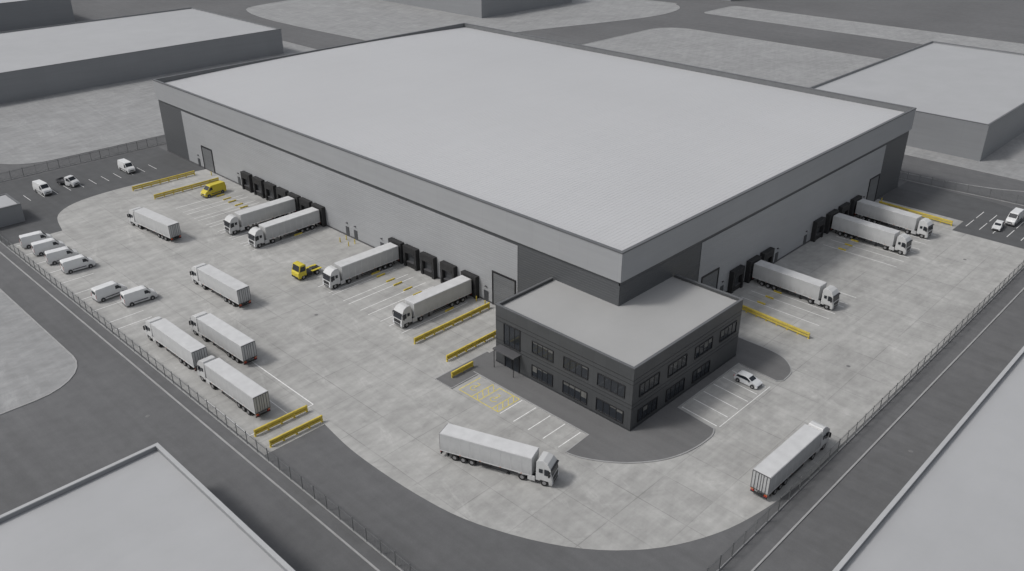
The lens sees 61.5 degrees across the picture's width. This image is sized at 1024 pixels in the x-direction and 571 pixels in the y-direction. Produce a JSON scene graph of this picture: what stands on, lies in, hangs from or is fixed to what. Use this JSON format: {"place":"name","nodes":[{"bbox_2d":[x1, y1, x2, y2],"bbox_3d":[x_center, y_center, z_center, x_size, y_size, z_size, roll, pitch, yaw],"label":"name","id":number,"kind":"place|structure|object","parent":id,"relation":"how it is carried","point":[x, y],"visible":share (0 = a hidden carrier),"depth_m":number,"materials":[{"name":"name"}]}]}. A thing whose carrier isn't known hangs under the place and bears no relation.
{"place":"outdoors","nodes":[
{"label":"outdoors","id":0,"kind":"place"},
{"bbox_2d":[436,352,488,387],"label":"pavement","id":1,"kind":"structure","parent":0,"point":[447,379],"depth_m":136.35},
{"bbox_2d":[0,0,1023,570],"bbox_3d":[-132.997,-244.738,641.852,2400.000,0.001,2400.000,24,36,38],"label":"ground","id":2,"kind":"structure","parent":0,"point":[94,410],"depth_m":121.68,"materials":[{"name":"asphalt"}]},
{"bbox_2d":[0,205,24,227],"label":"walls","id":3,"kind":"structure","parent":2,"relation":"on","point":[12,215],"depth_m":190.12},
{"bbox_2d":[0,0,74,31],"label":"industrial unit","id":4,"kind":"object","parent":2,"relation":"on","point":[18,14],"visible":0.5,"depth_m":394.38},
{"bbox_2d":[0,291,75,412],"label":"concrete plot","id":5,"kind":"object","parent":2,"relation":"on","point":[36,361],"visible":1,"depth_m":140.51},
{"bbox_2d":[0,289,76,414],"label":"kerb","id":6,"kind":"structure","parent":5,"relation":"on","point":[51,336],"depth_m":141.44,"materials":[{"name":"concrete"}]},
{"bbox_2d":[0,147,203,244],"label":"car park","id":7,"kind":"structure","parent":2,"relation":"on","point":[40,212],"depth_m":213.82,"materials":[{"name":"asphalt"}]},
{"bbox_2d":[32,179,52,195],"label":"panel van","id":8,"kind":"object","parent":7,"relation":"on","point":[43,188],"visible":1,"depth_m":206.32,"materials":[{"name":"white metal"}]},
{"bbox_2d":[55,175,79,187],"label":"flatbed pickup","id":9,"kind":"object","parent":7,"relation":"on","point":[71,181],"visible":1,"depth_m":211.43,"materials":[{"name":"white metal"}]},
{"bbox_2d":[0,136,165,181],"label":"perimeter fence","id":10,"kind":"object","parent":7,"relation":"on","point":[55,167],"visible":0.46,"depth_m":227.16,"materials":[{"name":"metal"}]},
{"bbox_2d":[117,158,135,173],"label":"panel van","id":11,"kind":"object","parent":7,"relation":"on","point":[127,166],"visible":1,"depth_m":220.17,"materials":[{"name":"white metal"}]},
{"bbox_2d":[0,7,283,103],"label":"industrial unit","id":12,"kind":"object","parent":2,"relation":"on","point":[35,62],"visible":1,"depth_m":320.31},
{"bbox_2d":[0,442,294,570],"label":"industrial unit","id":13,"kind":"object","parent":2,"relation":"on","point":[157,506],"visible":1,"depth_m":95.71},
{"bbox_2d":[0,41,315,163],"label":"concrete plot","id":14,"kind":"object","parent":2,"relation":"on","point":[48,127],"visible":0.17,"depth_m":263.51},
{"bbox_2d":[0,252,379,570],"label":"kerb","id":15,"kind":"structure","parent":2,"relation":"on","point":[266,476],"depth_m":122.91,"materials":[{"name":"concrete"}]},
{"bbox_2d":[0,235,417,570],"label":"perimeter fence","id":16,"kind":"object","parent":2,"relation":"on","point":[351,528],"visible":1,"depth_m":123.44,"materials":[{"name":"metal"}]},
{"bbox_2d":[247,0,678,39],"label":"concrete plot","id":17,"kind":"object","parent":2,"relation":"on","point":[367,19],"visible":0.81,"depth_m":423.51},
{"bbox_2d":[383,0,571,17],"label":"industrial unit","id":18,"kind":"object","parent":17,"relation":"on","point":[481,8],"visible":1,"depth_m":428.51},
{"bbox_2d":[10,169,1023,549],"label":"concrete yard","id":19,"kind":"structure","parent":2,"relation":"on","point":[374,391],"depth_m":142.16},
{"bbox_2d":[19,231,52,248],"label":"panel van","id":20,"kind":"object","parent":19,"relation":"on","point":[26,240],"visible":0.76,"depth_m":179.35,"materials":[{"name":"white metal"}]},
{"bbox_2d":[31,238,64,255],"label":"panel van","id":21,"kind":"object","parent":19,"relation":"on","point":[40,247],"visible":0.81,"depth_m":176.20,"materials":[{"name":"white metal"}]},
{"bbox_2d":[44,246,78,264],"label":"panel van","id":22,"kind":"object","parent":19,"relation":"on","point":[55,256],"visible":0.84,"depth_m":172.48,"materials":[{"name":"white metal"}]},
{"bbox_2d":[60,254,95,273],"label":"panel van","id":23,"kind":"object","parent":19,"relation":"on","point":[69,265],"visible":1,"depth_m":169.16,"materials":[{"name":"white metal"}]},
{"bbox_2d":[91,281,127,301],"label":"panel van","id":24,"kind":"object","parent":19,"relation":"on","point":[103,292],"visible":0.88,"depth_m":158.61,"materials":[{"name":"white metal"}]},
{"bbox_2d":[120,285,157,306],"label":"panel van","id":25,"kind":"object","parent":19,"relation":"on","point":[131,297],"visible":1,"depth_m":157.17,"materials":[{"name":"white metal"}]},
{"bbox_2d":[127,207,180,240],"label":"articulated truck","id":26,"kind":"object","parent":19,"relation":"on","point":[165,228],"visible":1,"depth_m":183.89,"materials":[{"name":"metal"}]},
{"bbox_2d":[132,170,194,190],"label":"yellow safety barrier","id":27,"kind":"object","parent":19,"relation":"on","point":[186,174],"visible":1,"depth_m":213.73,"materials":[{"name":"metal"}]},
{"bbox_2d":[143,316,207,370],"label":"articulated truck","id":28,"kind":"object","parent":19,"relation":"on","point":[189,350],"visible":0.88,"depth_m":139.72,"materials":[{"name":"metal"}]},
{"bbox_2d":[154,177,218,198],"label":"yellow safety barrier","id":29,"kind":"object","parent":19,"relation":"on","point":[192,186],"visible":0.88,"depth_m":209.04,"materials":[{"name":"metal"}]},
{"bbox_2d":[201,180,225,197],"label":"yellow van","id":30,"kind":"object","parent":19,"relation":"on","point":[209,190],"visible":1,"depth_m":205.74,"materials":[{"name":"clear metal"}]},
{"bbox_2d":[190,263,250,307],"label":"articulated truck","id":31,"kind":"object","parent":19,"relation":"on","point":[233,291],"visible":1,"depth_m":158.09,"materials":[{"name":"metal"}]},
{"bbox_2d":[189,311,256,364],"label":"articulated truck","id":32,"kind":"object","parent":19,"relation":"on","point":[238,346],"visible":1,"depth_m":141.15,"materials":[{"name":"metal"}]},
{"bbox_2d":[195,355,270,417],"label":"articulated truck","id":33,"kind":"object","parent":19,"relation":"on","point":[248,395],"visible":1,"depth_m":128.40,"materials":[{"name":"metal"}]},
{"bbox_2d":[240,171,253,192],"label":"loading dock","id":34,"kind":"object","parent":19,"relation":"on","point":[246,181],"visible":0.98,"depth_m":207.94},
{"bbox_2d":[252,176,265,198],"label":"loading dock","id":35,"kind":"object","parent":19,"relation":"on","point":[258,186],"visible":0.98,"depth_m":204.63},
{"bbox_2d":[223,196,295,234],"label":"articulated truck","id":36,"kind":"object","parent":19,"relation":"on","point":[242,220],"visible":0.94,"depth_m":188.64,"materials":[{"name":"metal"}]},
{"bbox_2d":[264,181,276,200],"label":"loading dock","id":37,"kind":"object","parent":19,"relation":"on","point":[270,191],"visible":0.84,"depth_m":201.40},
{"bbox_2d":[253,405,308,436],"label":"yellow safety barrier","id":38,"kind":"object","parent":19,"relation":"on","point":[277,421],"visible":1,"depth_m":124.72,"materials":[{"name":"metal"}]},
{"bbox_2d":[247,207,320,247],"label":"articulated truck","id":39,"kind":"object","parent":19,"relation":"on","point":[264,233],"visible":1,"depth_m":182.73,"materials":[{"name":"metal"}]},
{"bbox_2d":[269,415,323,447],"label":"yellow safety barrier","id":40,"kind":"object","parent":19,"relation":"on","point":[293,431],"visible":1,"depth_m":122.53,"materials":[{"name":"metal"}]},
{"bbox_2d":[291,261,321,279],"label":"yellow shunter tractor","id":41,"kind":"object","parent":19,"relation":"on","point":[300,270],"visible":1,"depth_m":166.17,"materials":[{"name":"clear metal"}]},
{"bbox_2d":[311,202,326,226],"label":"loading dock","id":42,"kind":"object","parent":19,"relation":"on","point":[321,209],"visible":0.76,"depth_m":188.77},
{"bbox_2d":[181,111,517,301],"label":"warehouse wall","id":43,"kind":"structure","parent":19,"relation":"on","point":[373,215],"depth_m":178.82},
{"bbox_2d":[202,147,213,171],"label":"roller door curtain","id":44,"kind":"object","parent":43,"relation":"in","point":[207,157],"visible":1,"depth_m":220.57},
{"bbox_2d":[493,273,513,303],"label":"roller door curtain","id":45,"kind":"object","parent":43,"relation":"in","point":[503,288],"visible":0.69,"depth_m":154.37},
{"bbox_2d":[322,242,398,288],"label":"articulated truck","id":46,"kind":"object","parent":19,"relation":"on","point":[347,269],"visible":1,"depth_m":166.02,"materials":[{"name":"metal"}]},
{"bbox_2d":[388,237,403,263],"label":"loading dock","id":47,"kind":"object","parent":19,"relation":"on","point":[399,243],"visible":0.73,"depth_m":172.01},
{"bbox_2d":[403,244,419,270],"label":"loading dock","id":48,"kind":"object","parent":19,"relation":"on","point":[411,257],"visible":1,"depth_m":169.91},
{"bbox_2d":[420,251,437,278],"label":"loading dock","id":49,"kind":"object","parent":19,"relation":"on","point":[428,264],"visible":1,"depth_m":166.65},
{"bbox_2d":[392,275,471,327],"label":"articulated truck","id":50,"kind":"object","parent":19,"relation":"on","point":[414,308],"visible":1,"depth_m":152.83,"materials":[{"name":"metal"}]},
{"bbox_2d":[440,260,457,282],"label":"loading dock","id":51,"kind":"object","parent":19,"relation":"on","point":[448,271],"visible":0.74,"depth_m":163.07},
{"bbox_2d":[414,302,489,343],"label":"yellow safety barrier","id":52,"kind":"object","parent":19,"relation":"on","point":[452,322],"visible":1,"depth_m":150.06,"materials":[{"name":"metal"}]},
{"bbox_2d":[461,270,478,298],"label":"loading dock","id":53,"kind":"object","parent":19,"relation":"on","point":[474,278],"visible":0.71,"depth_m":158.73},
{"bbox_2d":[446,330,495,361],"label":"yellow safety barrier","id":54,"kind":"object","parent":19,"relation":"on","point":[465,348],"visible":0.69,"depth_m":143.18,"materials":[{"name":"metal"}]},
{"bbox_2d":[459,378,518,411],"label":"painted yellow bay","id":55,"kind":"object","parent":19,"relation":"on","point":[513,396],"visible":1,"depth_m":131.32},
{"bbox_2d":[439,423,558,485],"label":"articulated truck","id":56,"kind":"object","parent":19,"relation":"on","point":[490,450],"visible":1,"depth_m":114.35,"materials":[{"name":"metal"}]},
{"bbox_2d":[18,166,1023,446],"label":"painted white lines","id":57,"kind":"object","parent":19,"relation":"on","point":[458,306],"visible":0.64,"depth_m":156.91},
{"bbox_2d":[217,194,858,311],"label":"dock wheel guides","id":58,"kind":"object","parent":19,"relation":"on","point":[453,307],"visible":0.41,"depth_m":167.94,"materials":[{"name":"yellow metal"}]},
{"bbox_2d":[496,303,742,428],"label":"walls","id":59,"kind":"structure","parent":19,"relation":"on","point":[723,354],"depth_m":128.60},
{"bbox_2d":[492,344,520,359],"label":"entrance canopy","id":60,"kind":"object","parent":59,"relation":"attached to","point":[507,352],"visible":1,"depth_m":135.77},
{"bbox_2d":[504,324,518,349],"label":"window glass","id":61,"kind":"object","parent":59,"relation":"in","point":[506,333],"visible":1,"depth_m":135.29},
{"bbox_2d":[532,366,551,385],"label":"window glass","id":62,"kind":"object","parent":59,"relation":"in","point":[543,376],"visible":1,"depth_m":133.00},
{"bbox_2d":[532,343,552,360],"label":"window glass","id":63,"kind":"object","parent":59,"relation":"in","point":[534,349],"visible":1,"depth_m":131.25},
{"bbox_2d":[563,381,585,402],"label":"window glass","id":64,"kind":"object","parent":59,"relation":"in","point":[571,392],"visible":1,"depth_m":129.32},
{"bbox_2d":[564,357,586,378],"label":"window glass","id":65,"kind":"object","parent":59,"relation":"in","point":[572,367],"visible":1,"depth_m":127.11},
{"bbox_2d":[596,399,621,421],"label":"window glass","id":66,"kind":"object","parent":59,"relation":"in","point":[611,413],"visible":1,"depth_m":125.08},
{"bbox_2d":[598,374,623,396],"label":"window glass","id":67,"kind":"object","parent":59,"relation":"in","point":[608,383],"visible":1,"depth_m":122.95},
{"bbox_2d":[496,310,741,409],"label":"cladding joints","id":68,"kind":"object","parent":59,"relation":"attached to","point":[614,372],"visible":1,"depth_m":128.34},
{"bbox_2d":[503,277,735,365],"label":"roof membrane","id":69,"kind":"object","parent":59,"relation":"on","point":[638,329],"visible":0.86,"depth_m":133.40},
{"bbox_2d":[496,275,742,372],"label":"parapet","id":70,"kind":"structure","parent":59,"relation":"on","point":[612,361],"depth_m":129.18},
{"bbox_2d":[496,274,743,369],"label":"coping","id":71,"kind":"object","parent":70,"relation":"on","point":[618,360],"visible":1,"depth_m":129.78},
{"bbox_2d":[638,398,656,420],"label":"window glass","id":72,"kind":"object","parent":59,"relation":"in","point":[650,408],"visible":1,"depth_m":125.33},
{"bbox_2d":[640,374,658,395],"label":"window glass","id":73,"kind":"object","parent":59,"relation":"in","point":[646,386],"visible":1,"depth_m":123.13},
{"bbox_2d":[666,380,683,400],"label":"window glass","id":74,"kind":"object","parent":59,"relation":"in","point":[672,391],"visible":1,"depth_m":129.69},
{"bbox_2d":[473,337,791,463],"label":"kerb","id":75,"kind":"structure","parent":19,"relation":"on","point":[587,434],"depth_m":126.83,"materials":[{"name":"concrete"}]},
{"bbox_2d":[727,264,744,293],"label":"loading dock","id":76,"kind":"object","parent":19,"relation":"on","point":[736,278],"visible":1,"depth_m":161.18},
{"bbox_2d":[734,370,762,388],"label":"hatchback car","id":77,"kind":"object","parent":19,"relation":"on","point":[752,381],"visible":1,"depth_m":133.72,"materials":[{"name":"silver metal"}]},
{"bbox_2d":[744,255,761,282],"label":"loading dock","id":78,"kind":"object","parent":19,"relation":"on","point":[749,268],"visible":0.76,"depth_m":164.59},
{"bbox_2d":[760,247,774,263],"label":"loading dock","id":79,"kind":"object","parent":19,"relation":"on","point":[767,254],"visible":0.56,"depth_m":168.03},
{"bbox_2d":[742,305,809,338],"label":"yellow safety barrier","id":80,"kind":"object","parent":19,"relation":"on","point":[780,323],"visible":0.84,"depth_m":150.55,"materials":[{"name":"metal"}]},
{"bbox_2d":[750,420,831,498],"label":"articulated truck","id":81,"kind":"object","parent":19,"relation":"on","point":[774,470],"visible":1,"depth_m":112.85,"materials":[{"name":"metal"}]},
{"bbox_2d":[698,145,885,291],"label":"warehouse wall","id":82,"kind":"structure","parent":19,"relation":"on","point":[784,225],"depth_m":171.85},
{"bbox_2d":[702,270,717,287],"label":"roller door curtain","id":83,"kind":"object","parent":82,"relation":"in","point":[710,280],"visible":0.4,"depth_m":155.64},
{"bbox_2d":[867,176,878,200],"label":"roller door curtain","id":84,"kind":"object","parent":82,"relation":"in","point":[872,189],"visible":0.88,"depth_m":199.95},
{"bbox_2d":[752,260,840,309],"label":"articulated truck","id":85,"kind":"object","parent":19,"relation":"on","point":[812,289],"visible":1,"depth_m":158.83,"materials":[{"name":"metal"}]},
{"bbox_2d":[810,216,825,241],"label":"loading dock","id":86,"kind":"object","parent":19,"relation":"on","point":[818,226],"visible":1,"depth_m":182.10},
{"bbox_2d":[824,209,838,233],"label":"loading dock","id":87,"kind":"object","parent":19,"relation":"on","point":[829,219],"visible":0.81,"depth_m":185.50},
{"bbox_2d":[849,195,861,216],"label":"loading dock","id":88,"kind":"object","parent":19,"relation":"on","point":[854,200],"visible":0.73,"depth_m":192.79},
{"bbox_2d":[831,213,912,254],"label":"articulated truck","id":89,"kind":"object","parent":19,"relation":"on","point":[885,236],"visible":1,"depth_m":179.95,"materials":[{"name":"metal"}]},
{"bbox_2d":[855,199,933,237],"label":"articulated truck","id":90,"kind":"object","parent":19,"relation":"on","point":[909,222],"visible":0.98,"depth_m":187.32,"materials":[{"name":"metal"}]},
{"bbox_2d":[879,201,952,225],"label":"yellow safety barrier","id":91,"kind":"object","parent":19,"relation":"on","point":[923,214],"visible":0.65,"depth_m":193.67,"materials":[{"name":"metal"}]},
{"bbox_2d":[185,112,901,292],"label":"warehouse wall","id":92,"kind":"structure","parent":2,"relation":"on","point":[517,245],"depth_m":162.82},
{"bbox_2d":[159,100,620,285],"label":"dark band","id":93,"kind":"object","parent":92,"relation":"attached to","point":[479,228],"visible":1,"depth_m":163.20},
{"bbox_2d":[167,150,897,304],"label":"base plinth","id":94,"kind":"structure","parent":92,"relation":"on","point":[437,276],"depth_m":188.19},
{"bbox_2d":[153,81,915,282],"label":"parapet fascia","id":95,"kind":"structure","parent":92,"relation":"on","point":[603,261],"depth_m":159.81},
{"bbox_2d":[165,27,903,250],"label":"roof sheeting","id":96,"kind":"object","parent":95,"relation":"attached to","point":[679,198],"visible":0.99,"depth_m":195.59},
{"bbox_2d":[152,23,916,254],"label":"parapet coping","id":97,"kind":"object","parent":95,"relation":"on","point":[626,250],"visible":1,"depth_m":178.63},
{"bbox_2d":[159,24,910,111],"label":"parapet inner lining","id":98,"kind":"object","parent":95,"relation":"attached to","point":[834,96],"visible":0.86,"depth_m":240.87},
{"bbox_2d":[619,131,908,285],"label":"dark band","id":99,"kind":"object","parent":95,"relation":"attached to","point":[688,248],"visible":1,"depth_m":158.78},
{"bbox_2d":[518,246,619,305],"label":"dark corner","id":100,"kind":"object","parent":92,"relation":"attached to","point":[534,268],"visible":0.47,"depth_m":142.78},
{"bbox_2d":[619,243,701,305],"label":"dark corner","id":101,"kind":"object","parent":92,"relation":"attached to","point":[686,264],"visible":0.38,"depth_m":142.74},
{"bbox_2d":[584,28,882,86],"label":"concrete plot","id":102,"kind":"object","parent":2,"relation":"on","point":[791,64],"visible":0.27,"depth_m":344.96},
{"bbox_2d":[705,6,1023,53],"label":"concrete plot","id":103,"kind":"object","parent":2,"relation":"on","point":[882,31],"visible":1,"depth_m":391.51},
{"bbox_2d":[704,6,1020,43],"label":"kerb","id":104,"kind":"structure","parent":103,"relation":"on","point":[845,20],"depth_m":397.51,"materials":[{"name":"concrete"}]},
{"bbox_2d":[706,260,1023,570],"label":"perimeter fence","id":105,"kind":"object","parent":2,"relation":"on","point":[732,555],"visible":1,"depth_m":122.04,"materials":[{"name":"metal"}]},
{"bbox_2d":[751,288,1023,570],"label":"kerb","id":106,"kind":"structure","parent":2,"relation":"on","point":[853,465],"depth_m":120.45,"materials":[{"name":"concrete"}]},
{"bbox_2d":[876,133,908,198],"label":"wall panel","id":107,"kind":"object","parent":2,"relation":"on","point":[892,164],"visible":1,"depth_m":204.46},
{"bbox_2d":[832,346,1023,570],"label":"industrial unit","id":108,"kind":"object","parent":2,"relation":"on","point":[956,503],"visible":1,"depth_m":99.04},
{"bbox_2d":[880,181,1023,248],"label":"car park","id":109,"kind":"structure","parent":2,"relation":"on","point":[964,208],"depth_m":199.15,"materials":[{"name":"asphalt"}]},
{"bbox_2d":[1005,207,1023,225],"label":"panel van","id":110,"kind":"object","parent":109,"relation":"on","point":[1014,216],"visible":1,"depth_m":189.93,"materials":[{"name":"white metal"}]},
{"bbox_2d":[899,170,1023,205],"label":"perimeter fence","id":111,"kind":"object","parent":2,"relation":"on","point":[967,192],"visible":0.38,"depth_m":207.75,"materials":[{"name":"metal"}]},
{"bbox_2d":[904,132,1023,179],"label":"concrete plot","id":112,"kind":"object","parent":2,"relation":"on","point":[1007,160],"depth_m":230.08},
{"bbox_2d":[809,41,1023,160],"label":"industrial unit","id":113,"kind":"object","parent":112,"relation":"on","point":[967,102],"visible":0.68,"depth_m":256.62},
{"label":"wall","id":114,"kind":"object","parent":2,"relation":"on","visible":0},
{"bbox_2d":[159,102,189,159],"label":"wall panel","id":115,"kind":"object","parent":114,"relation":"attached to","point":[174,131],"visible":1,"depth_m":229.38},
{"bbox_2d":[474,337,790,461],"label":"pavement","id":116,"kind":"structure","parent":0,"point":[670,429],"depth_m":125.92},
{"bbox_2d":[496,354,735,430],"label":"plinth","id":117,"kind":"structure","parent":116,"relation":"on","point":[597,413],"depth_m":130.63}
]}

